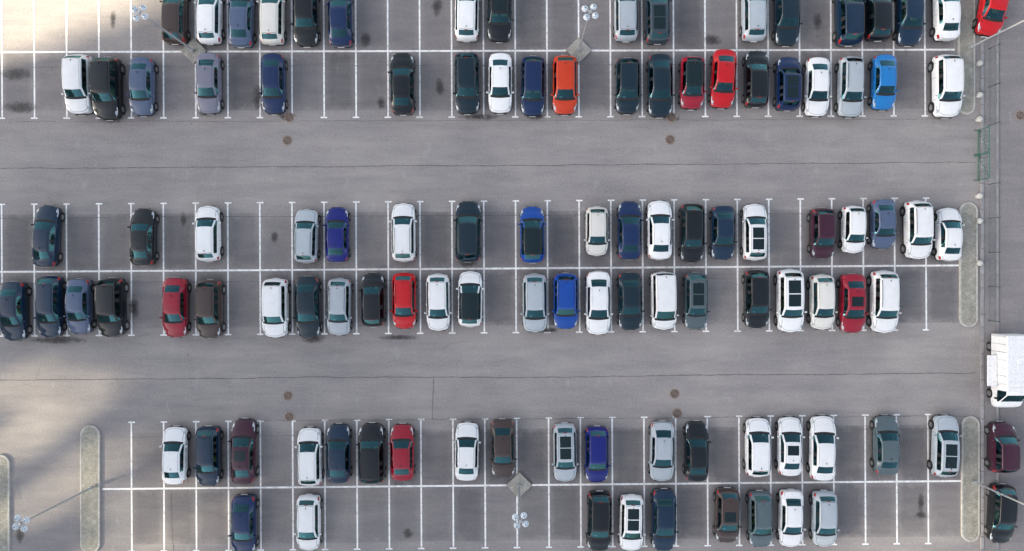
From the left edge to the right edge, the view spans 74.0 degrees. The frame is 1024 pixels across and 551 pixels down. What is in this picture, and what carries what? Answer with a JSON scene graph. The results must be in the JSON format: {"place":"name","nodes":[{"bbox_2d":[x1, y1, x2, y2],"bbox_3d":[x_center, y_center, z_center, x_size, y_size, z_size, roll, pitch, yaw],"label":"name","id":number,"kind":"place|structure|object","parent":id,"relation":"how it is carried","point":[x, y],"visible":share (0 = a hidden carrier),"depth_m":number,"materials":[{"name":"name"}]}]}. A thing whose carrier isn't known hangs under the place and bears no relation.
{"place":"outdoors","nodes":[
{"label":"outdoors","id":0,"kind":"place"},
{"bbox_2d":[80,425,100,550],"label":"traffic island","id":1,"kind":"structure","parent":0,"point":[90,475],"depth_m":51.88,"materials":[{"name":"concrete"}]},
{"bbox_2d":[0,0,961,543],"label":"parking stall asphalt","id":2,"kind":"structure","parent":0,"point":[866,510],"depth_m":52.00,"materials":[{"name":"asphalt"}]},
{"bbox_2d":[0,282,32,340],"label":"parked car","id":3,"kind":"object","parent":2,"relation":"on","point":[14,312],"visible":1,"depth_m":51.03,"materials":[{"name":"paint"}]},
{"bbox_2d":[30,205,64,266],"bbox_3d":[-35.164,-2.983,51.288,2.115,1.466,4.725,3,90,0],"label":"parked car","id":4,"kind":"object","parent":2,"relation":"on","point":[46,242],"visible":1,"depth_m":51.07,"materials":[{"name":"paint"}]},
{"bbox_2d":[33,276,67,337],"bbox_3d":[-34.918,2.342,51.263,2.110,1.514,4.724,0,90,0],"label":"parked car","id":5,"kind":"object","parent":2,"relation":"on","point":[50,305],"visible":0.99,"depth_m":51.07,"materials":[{"name":"paint"}]},
{"bbox_2d":[61,54,93,115],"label":"parked car","id":6,"kind":"object","parent":2,"relation":"on","point":[75,75],"visible":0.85,"depth_m":50.84,"materials":[{"name":"paint"}]},
{"bbox_2d":[63,279,96,333],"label":"parked car","id":7,"kind":"object","parent":2,"relation":"on","point":[79,305],"visible":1,"depth_m":50.99,"materials":[{"name":"paint"}]},
{"bbox_2d":[89,57,125,120],"bbox_3d":[-30.535,-14.132,51.077,2.258,1.890,4.775,0,90,0],"label":"parked car","id":8,"kind":"object","parent":2,"relation":"on","point":[106,74],"visible":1,"depth_m":50.85,"materials":[{"name":"paint"}]},
{"bbox_2d":[94,278,129,336],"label":"parked car","id":9,"kind":"object","parent":2,"relation":"on","point":[111,305],"visible":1,"depth_m":50.91,"materials":[{"name":"paint"}]},
{"bbox_2d":[126,57,158,116],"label":"parked car","id":10,"kind":"object","parent":2,"relation":"on","point":[143,71],"visible":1,"depth_m":51.01,"materials":[{"name":"paint"}]},
{"bbox_2d":[127,208,159,265],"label":"parked car","id":11,"kind":"object","parent":2,"relation":"on","point":[144,222],"visible":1,"depth_m":51.05,"materials":[{"name":"paint"}]},
{"bbox_2d":[159,426,190,484],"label":"parked car","id":12,"kind":"object","parent":2,"relation":"on","point":[176,469],"visible":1,"depth_m":51.07,"materials":[{"name":"paint"}]},
{"bbox_2d":[159,278,191,337],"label":"parked car","id":13,"kind":"object","parent":2,"relation":"on","point":[175,308],"visible":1,"depth_m":51.01,"materials":[{"name":"paint"}]},
{"bbox_2d":[192,206,223,261],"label":"parked car","id":14,"kind":"object","parent":2,"relation":"on","point":[209,247],"visible":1,"depth_m":51.02,"materials":[{"name":"paint"}]},
{"bbox_2d":[193,425,223,485],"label":"parked car","id":15,"kind":"object","parent":2,"relation":"on","point":[208,439],"visible":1,"depth_m":51.02,"materials":[{"name":"paint"}]},
{"bbox_2d":[193,53,224,114],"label":"parked car","id":16,"kind":"object","parent":2,"relation":"on","point":[209,69],"visible":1,"depth_m":51.06,"materials":[{"name":"paint"}]},
{"bbox_2d":[193,280,225,337],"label":"parked car","id":17,"kind":"object","parent":2,"relation":"on","point":[209,307],"visible":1,"depth_m":50.82,"materials":[{"name":"paint"}]},
{"bbox_2d":[194,0,224,44],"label":"parked car","id":18,"kind":"object","parent":2,"relation":"on","point":[209,23],"visible":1,"depth_m":50.92,"materials":[{"name":"paint"}]},
{"bbox_2d":[226,0,256,47],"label":"parked car","id":19,"kind":"object","parent":2,"relation":"on","point":[241,25],"visible":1,"depth_m":51.00,"materials":[{"name":"paint"}]},
{"bbox_2d":[228,418,258,483],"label":"parked car","id":20,"kind":"object","parent":2,"relation":"on","point":[244,466],"visible":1,"depth_m":50.98,"materials":[{"name":"paint"}]},
{"bbox_2d":[228,494,259,550],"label":"parked car","id":21,"kind":"object","parent":2,"relation":"on","point":[244,522],"visible":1,"depth_m":50.98,"materials":[{"name":"paint"}]},
{"bbox_2d":[256,0,286,45],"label":"parked car","id":22,"kind":"object","parent":2,"relation":"on","point":[272,31],"visible":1,"depth_m":50.80,"materials":[{"name":"paint"}]},
{"bbox_2d":[258,53,287,114],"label":"parked car","id":23,"kind":"object","parent":2,"relation":"on","point":[274,67],"visible":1,"depth_m":51.05,"materials":[{"name":"paint"}]},
{"bbox_2d":[259,278,290,337],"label":"parked car","id":24,"kind":"object","parent":2,"relation":"on","point":[276,322],"visible":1,"depth_m":50.81,"materials":[{"name":"paint"}]},
{"bbox_2d":[290,0,320,47],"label":"parked car","id":25,"kind":"object","parent":2,"relation":"on","point":[306,31],"visible":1,"depth_m":51.04,"materials":[{"name":"paint"}]},
{"bbox_2d":[292,209,320,262],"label":"parked car","id":26,"kind":"object","parent":2,"relation":"on","point":[306,240],"visible":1,"depth_m":50.93,"materials":[{"name":"paint"}]},
{"bbox_2d":[293,276,322,337],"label":"parked car","id":27,"kind":"object","parent":2,"relation":"on","point":[307,317],"visible":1,"depth_m":51.01,"materials":[{"name":"paint"}]},
{"bbox_2d":[293,494,322,549],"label":"parked car","id":28,"kind":"object","parent":2,"relation":"on","point":[309,534],"visible":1,"depth_m":51.01,"materials":[{"name":"paint"}]},
{"bbox_2d":[294,426,324,485],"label":"parked car","id":29,"kind":"object","parent":2,"relation":"on","point":[309,446],"visible":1,"depth_m":51.00,"materials":[{"name":"paint"}]},
{"bbox_2d":[323,207,350,262],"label":"parked car","id":30,"kind":"object","parent":2,"relation":"on","point":[337,221],"visible":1,"depth_m":51.01,"materials":[{"name":"paint"}]},
{"bbox_2d":[324,278,352,335],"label":"parked car","id":31,"kind":"object","parent":2,"relation":"on","point":[339,302],"visible":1,"depth_m":51.01,"materials":[{"name":"paint"}]},
{"bbox_2d":[324,423,352,482],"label":"parked car","id":32,"kind":"object","parent":2,"relation":"on","point":[339,468],"visible":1,"depth_m":51.06,"materials":[{"name":"paint"}]},
{"bbox_2d":[325,0,354,47],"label":"parked car","id":33,"kind":"object","parent":2,"relation":"on","point":[340,21],"visible":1,"depth_m":50.90,"materials":[{"name":"paint"}]},
{"bbox_2d":[356,422,386,483],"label":"parked car","id":34,"kind":"object","parent":2,"relation":"on","point":[371,453],"visible":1,"depth_m":50.86,"materials":[{"name":"paint"}]},
{"bbox_2d":[358,273,386,326],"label":"parked car","id":35,"kind":"object","parent":2,"relation":"on","point":[373,290],"visible":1,"depth_m":50.97,"materials":[{"name":"paint"}]},
{"bbox_2d":[388,53,415,115],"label":"parked car","id":36,"kind":"object","parent":2,"relation":"on","point":[402,83],"visible":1,"depth_m":51.01,"materials":[{"name":"paint"}]},
{"bbox_2d":[388,423,415,480],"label":"parked car","id":37,"kind":"object","parent":2,"relation":"on","point":[403,465],"visible":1,"depth_m":50.99,"materials":[{"name":"paint"}]},
{"bbox_2d":[389,203,416,261],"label":"parked car","id":38,"kind":"object","parent":2,"relation":"on","point":[403,229],"visible":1,"depth_m":50.95,"materials":[{"name":"paint"}]},
{"bbox_2d":[390,272,417,328],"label":"parked car","id":39,"kind":"object","parent":2,"relation":"on","point":[404,311],"visible":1,"depth_m":50.95,"materials":[{"name":"paint"}]},
{"bbox_2d":[424,273,451,330],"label":"parked car","id":40,"kind":"object","parent":2,"relation":"on","point":[438,288],"visible":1,"depth_m":50.95,"materials":[{"name":"paint"}]},
{"bbox_2d":[452,52,480,114],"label":"parked car","id":41,"kind":"object","parent":2,"relation":"on","point":[467,99],"visible":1,"depth_m":50.92,"materials":[{"name":"paint"}]},
{"bbox_2d":[453,421,480,480],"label":"parked car","id":42,"kind":"object","parent":2,"relation":"on","point":[466,442],"visible":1,"depth_m":51.01,"materials":[{"name":"paint"}]},
{"bbox_2d":[453,201,482,262],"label":"parked car","id":43,"kind":"object","parent":2,"relation":"on","point":[468,235],"visible":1,"depth_m":50.72,"materials":[{"name":"paint"}]},
{"bbox_2d":[456,271,483,326],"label":"parked car","id":44,"kind":"object","parent":2,"relation":"on","point":[470,286],"visible":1,"depth_m":50.96,"materials":[{"name":"paint"}]},
{"bbox_2d":[0,0,960,550],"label":"parking lines","id":45,"kind":"object","parent":2,"relation":"on","point":[484,268],"visible":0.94,"depth_m":51.99,"materials":[{"name":"paint"}]},
{"bbox_2d":[0,42,975,549],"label":"asphalt cracks","id":46,"kind":"object","parent":2,"relation":"on","point":[484,280],"visible":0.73,"depth_m":51.99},
{"bbox_2d":[486,53,513,113],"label":"parked car","id":47,"kind":"object","parent":2,"relation":"on","point":[500,77],"visible":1,"depth_m":50.96,"materials":[{"name":"paint"}]},
{"bbox_2d":[489,418,516,476],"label":"parked car","id":48,"kind":"object","parent":2,"relation":"on","point":[502,445],"visible":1,"depth_m":50.95,"materials":[{"name":"paint"}]},
{"bbox_2d":[518,206,546,262],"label":"parked car","id":49,"kind":"object","parent":2,"relation":"on","point":[532,240],"visible":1,"depth_m":50.89,"materials":[{"name":"paint"}]},
{"bbox_2d":[519,56,546,116],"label":"parked car","id":50,"kind":"object","parent":2,"relation":"on","point":[533,78],"visible":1,"depth_m":51.00,"materials":[{"name":"paint"}]},
{"bbox_2d":[520,273,549,331],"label":"parked car","id":51,"kind":"object","parent":2,"relation":"on","point":[534,288],"visible":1,"depth_m":50.96,"materials":[{"name":"paint"}]},
{"bbox_2d":[552,422,578,481],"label":"parked car","id":52,"kind":"object","parent":2,"relation":"on","point":[563,463],"visible":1,"depth_m":50.92,"materials":[{"name":"paint"}]},
{"bbox_2d":[551,55,579,115],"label":"parked car","id":53,"kind":"object","parent":2,"relation":"on","point":[564,94],"visible":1,"depth_m":50.99,"materials":[{"name":"paint"}]},
{"bbox_2d":[552,273,579,328],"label":"parked car","id":54,"kind":"object","parent":2,"relation":"on","point":[565,310],"visible":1,"depth_m":50.81,"materials":[{"name":"paint"}]},
{"bbox_2d":[583,426,610,481],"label":"parked car","id":55,"kind":"object","parent":2,"relation":"on","point":[596,465],"visible":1,"depth_m":50.93,"materials":[{"name":"paint"}]},
{"bbox_2d":[584,271,612,334],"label":"parked car","id":56,"kind":"object","parent":2,"relation":"on","point":[598,304],"visible":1,"depth_m":50.95,"materials":[{"name":"paint"}]},
{"bbox_2d":[585,490,613,550],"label":"parked car","id":57,"kind":"object","parent":2,"relation":"on","point":[598,533],"visible":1,"depth_m":51.00,"materials":[{"name":"paint"}]},
{"bbox_2d":[614,57,641,114],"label":"parked car","id":58,"kind":"object","parent":2,"relation":"on","point":[627,78],"visible":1,"depth_m":50.97,"materials":[{"name":"paint"}]},
{"bbox_2d":[616,201,643,259],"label":"parked car","id":59,"kind":"object","parent":2,"relation":"on","point":[629,228],"visible":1,"depth_m":50.98,"materials":[{"name":"paint"}]},
{"bbox_2d":[616,272,644,329],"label":"parked car","id":60,"kind":"object","parent":2,"relation":"on","point":[630,302],"visible":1,"depth_m":51.01,"materials":[{"name":"paint"}]},
{"bbox_2d":[618,494,645,550],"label":"parked car","id":61,"kind":"object","parent":2,"relation":"on","point":[631,526],"visible":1,"depth_m":50.93,"materials":[{"name":"paint"}]},
{"bbox_2d":[645,200,674,259],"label":"parked car","id":62,"kind":"object","parent":2,"relation":"on","point":[659,219],"visible":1,"depth_m":50.95,"materials":[{"name":"paint"}]},
{"bbox_2d":[646,54,674,117],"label":"parked car","id":63,"kind":"object","parent":2,"relation":"on","point":[659,69],"visible":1,"depth_m":51.01,"materials":[{"name":"paint"}]},
{"bbox_2d":[648,420,676,480],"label":"parked car","id":64,"kind":"object","parent":2,"relation":"on","point":[661,462],"visible":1,"depth_m":51.02,"materials":[{"name":"paint"}]},
{"bbox_2d":[649,271,678,329],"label":"parked car","id":65,"kind":"object","parent":2,"relation":"on","point":[663,292],"visible":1,"depth_m":50.26,"materials":[{"name":"paint"}]},
{"bbox_2d":[650,488,678,550],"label":"parked car","id":66,"kind":"object","parent":2,"relation":"on","point":[663,531],"visible":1,"depth_m":51.02,"materials":[{"name":"paint"}]},
{"bbox_2d":[678,203,706,262],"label":"parked car","id":67,"kind":"object","parent":2,"relation":"on","point":[691,247],"visible":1,"depth_m":51.00,"materials":[{"name":"paint"}]},
{"bbox_2d":[678,56,706,110],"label":"parked car","id":68,"kind":"object","parent":2,"relation":"on","point":[691,70],"visible":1,"depth_m":50.95,"materials":[{"name":"paint"}]},
{"bbox_2d":[682,272,709,329],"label":"parked car","id":69,"kind":"object","parent":2,"relation":"on","point":[695,315],"visible":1,"depth_m":51.00,"materials":[{"name":"paint"}]},
{"bbox_2d":[682,420,710,481],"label":"parked car","id":70,"kind":"object","parent":2,"relation":"on","point":[695,466],"visible":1,"depth_m":51.05,"materials":[{"name":"paint"}]},
{"bbox_2d":[708,205,736,259],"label":"parked car","id":71,"kind":"object","parent":2,"relation":"on","point":[722,233],"visible":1,"depth_m":50.98,"materials":[{"name":"paint"}]},
{"bbox_2d":[708,49,737,108],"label":"parked car","id":72,"kind":"object","parent":2,"relation":"on","point":[723,65],"visible":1,"depth_m":51.03,"materials":[{"name":"paint"}]},
{"bbox_2d":[713,487,741,542],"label":"parked car","id":73,"kind":"object","parent":2,"relation":"on","point":[726,526],"visible":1,"depth_m":51.00,"materials":[{"name":"paint"}]},
{"bbox_2d":[740,204,769,259],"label":"parked car","id":74,"kind":"object","parent":2,"relation":"on","point":[753,217],"visible":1,"depth_m":50.95,"materials":[{"name":"paint"}]},
{"bbox_2d":[741,269,771,327],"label":"parked car","id":75,"kind":"object","parent":2,"relation":"on","point":[756,290],"visible":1,"depth_m":50.95,"materials":[{"name":"paint"}]},
{"bbox_2d":[741,51,771,107],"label":"parked car","id":76,"kind":"object","parent":2,"relation":"on","point":[755,64],"visible":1,"depth_m":51.03,"materials":[{"name":"paint"}]},
{"bbox_2d":[742,416,773,476],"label":"parked car","id":77,"kind":"object","parent":2,"relation":"on","point":[756,461],"visible":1,"depth_m":51.02,"materials":[{"name":"paint"}]},
{"bbox_2d":[745,490,775,546],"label":"parked car","id":78,"kind":"object","parent":2,"relation":"on","point":[759,532],"visible":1,"depth_m":51.02,"materials":[{"name":"paint"}]},
{"bbox_2d":[771,0,802,46],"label":"parked car","id":79,"kind":"object","parent":2,"relation":"on","point":[785,32],"visible":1,"depth_m":51.05,"materials":[{"name":"paint"}]},
{"bbox_2d":[772,57,803,110],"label":"parked car","id":80,"kind":"object","parent":2,"relation":"on","point":[788,82],"visible":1,"depth_m":50.87,"materials":[{"name":"paint"}]},
{"bbox_2d":[774,416,804,475],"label":"parked car","id":81,"kind":"object","parent":2,"relation":"on","point":[788,459],"visible":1,"depth_m":51.07,"materials":[{"name":"paint"}]},
{"bbox_2d":[773,269,806,331],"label":"parked car","id":82,"kind":"object","parent":2,"relation":"on","point":[790,311],"visible":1,"depth_m":50.89,"materials":[{"name":"paint"}]},
{"bbox_2d":[776,488,805,546],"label":"parked car","id":83,"kind":"object","parent":2,"relation":"on","point":[789,531],"visible":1,"depth_m":51.05,"materials":[{"name":"paint"}]},
{"bbox_2d":[801,57,831,117],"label":"parked car","id":84,"kind":"object","parent":2,"relation":"on","point":[816,71],"visible":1,"depth_m":51.06,"materials":[{"name":"paint"}]},
{"bbox_2d":[806,274,837,329],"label":"parked car","id":85,"kind":"object","parent":2,"relation":"on","point":[820,288],"visible":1,"depth_m":50.95,"materials":[{"name":"paint"}]},
{"bbox_2d":[806,414,838,480],"bbox_3d":[23.443,13.023,51.255,2.214,1.533,4.924,1,90,0],"label":"parked car","id":86,"kind":"object","parent":2,"relation":"on","point":[821,462],"visible":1,"depth_m":51.02,"materials":[{"name":"paint"}]},
{"bbox_2d":[807,207,837,258],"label":"parked car","id":87,"kind":"object","parent":2,"relation":"on","point":[822,229],"visible":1,"depth_m":50.97,"materials":[{"name":"paint"}]},
{"bbox_2d":[808,490,839,546],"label":"parked car","id":88,"kind":"object","parent":2,"relation":"on","point":[823,530],"visible":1,"depth_m":51.02,"materials":[{"name":"paint"}]},
{"bbox_2d":[832,0,865,46],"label":"parked car","id":89,"kind":"object","parent":2,"relation":"on","point":[849,23],"visible":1,"depth_m":50.71,"materials":[{"name":"paint"}]},
{"bbox_2d":[834,56,866,117],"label":"parked car","id":90,"kind":"object","parent":2,"relation":"on","point":[850,72],"visible":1,"depth_m":51.00,"materials":[{"name":"paint"}]},
{"bbox_2d":[836,274,868,332],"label":"parked car","id":91,"kind":"object","parent":2,"relation":"on","point":[850,318],"visible":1,"depth_m":50.99,"materials":[{"name":"paint"}]},
{"bbox_2d":[838,205,867,253],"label":"parked car","id":92,"kind":"object","parent":2,"relation":"on","point":[853,223],"visible":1,"depth_m":50.98,"materials":[{"name":"paint"}]},
{"bbox_2d":[866,199,898,248],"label":"parked car","id":93,"kind":"object","parent":2,"relation":"on","point":[882,224],"visible":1,"depth_m":51.03,"materials":[{"name":"paint"}]},
{"bbox_2d":[867,54,898,110],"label":"parked car","id":94,"kind":"object","parent":2,"relation":"on","point":[882,68],"visible":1,"depth_m":51.05,"materials":[{"name":"paint"}]},
{"bbox_2d":[866,270,901,332],"bbox_3d":[28.073,1.973,51.134,2.244,1.774,4.775,0,90,0],"label":"parked car","id":95,"kind":"object","parent":2,"relation":"on","point":[884,298],"visible":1,"depth_m":50.89,"materials":[{"name":"paint"}]},
{"bbox_2d":[869,415,901,474],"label":"parked car","id":96,"kind":"object","parent":2,"relation":"on","point":[884,459],"visible":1,"depth_m":51.06,"materials":[{"name":"paint"}]},
{"bbox_2d":[892,0,926,46],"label":"parked car","id":97,"kind":"object","parent":2,"relation":"on","point":[909,23],"visible":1,"depth_m":51.05,"materials":[{"name":"paint"}]},
{"bbox_2d":[900,200,935,259],"bbox_3d":[30.634,-3.445,51.149,2.208,1.743,4.477,-1,90,0],"label":"parked car","id":98,"kind":"object","parent":2,"relation":"on","point":[917,216],"visible":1,"depth_m":50.92,"materials":[{"name":"paint"}]},
{"bbox_2d":[927,414,961,476],"bbox_3d":[32.702,12.876,51.227,2.139,1.589,4.724,2,90,0],"label":"parked car","id":99,"kind":"object","parent":2,"relation":"on","point":[944,461],"visible":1,"depth_m":51.03,"materials":[{"name":"paint"}]},
{"bbox_2d":[927,54,965,118],"bbox_3d":[32.801,-14.304,51.123,2.302,1.796,4.825,-1,90,0],"label":"parked car","id":100,"kind":"object","parent":2,"relation":"on","point":[946,71],"visible":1,"depth_m":50.90,"materials":[{"name":"paint"}]},
{"bbox_2d":[931,208,964,260],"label":"parked car","id":101,"kind":"object","parent":2,"relation":"on","point":[948,234],"visible":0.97,"depth_m":51.00,"materials":[{"name":"paint"}]},
{"bbox_2d":[0,0,997,550],"bbox_3d":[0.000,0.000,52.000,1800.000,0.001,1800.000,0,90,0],"label":"ground","id":102,"kind":"structure","parent":0,"point":[430,160],"depth_m":52.00,"materials":[{"name":"asphalt"}]},
{"bbox_2d":[957,0,974,114],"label":"traffic island","id":103,"kind":"structure","parent":102,"relation":"on","point":[965,38],"depth_m":51.88,"materials":[{"name":"concrete"}]},
{"bbox_2d":[959,202,977,326],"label":"traffic island","id":104,"kind":"structure","parent":102,"relation":"on","point":[968,287],"depth_m":51.88,"materials":[{"name":"concrete"}]},
{"bbox_2d":[961,416,979,541],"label":"traffic island","id":105,"kind":"structure","parent":102,"relation":"on","point":[970,472],"depth_m":51.88,"materials":[{"name":"concrete"}]},
{"bbox_2d":[980,14,998,550],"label":"kerb","id":106,"kind":"structure","parent":102,"relation":"on","point":[982,292],"depth_m":51.88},
{"bbox_2d":[984,36,995,550],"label":"pavement","id":107,"kind":"structure","parent":0,"point":[989,268],"depth_m":51.90,"materials":[{"name":"concrete"}]},
{"bbox_2d":[998,0,1023,550],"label":"road","id":108,"kind":"structure","parent":0,"point":[1011,149],"depth_m":52.00,"materials":[{"name":"asphalt"}]},
{"bbox_2d":[984,483,1017,542],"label":"parked car","id":109,"kind":"object","parent":108,"relation":"on","point":[1001,517],"visible":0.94,"depth_m":51.06,"materials":[{"name":"paint"}]},
{"bbox_2d":[984,421,1020,472],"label":"parked car","id":110,"kind":"object","parent":108,"relation":"on","point":[1003,451],"visible":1,"depth_m":50.88,"materials":[{"name":"paint"}]},
{"bbox_2d":[987,334,1023,406],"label":"delivery truck","id":111,"kind":"object","parent":108,"relation":"on","point":[1005,369],"visible":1,"depth_m":50.16,"materials":[{"name":"paint"}]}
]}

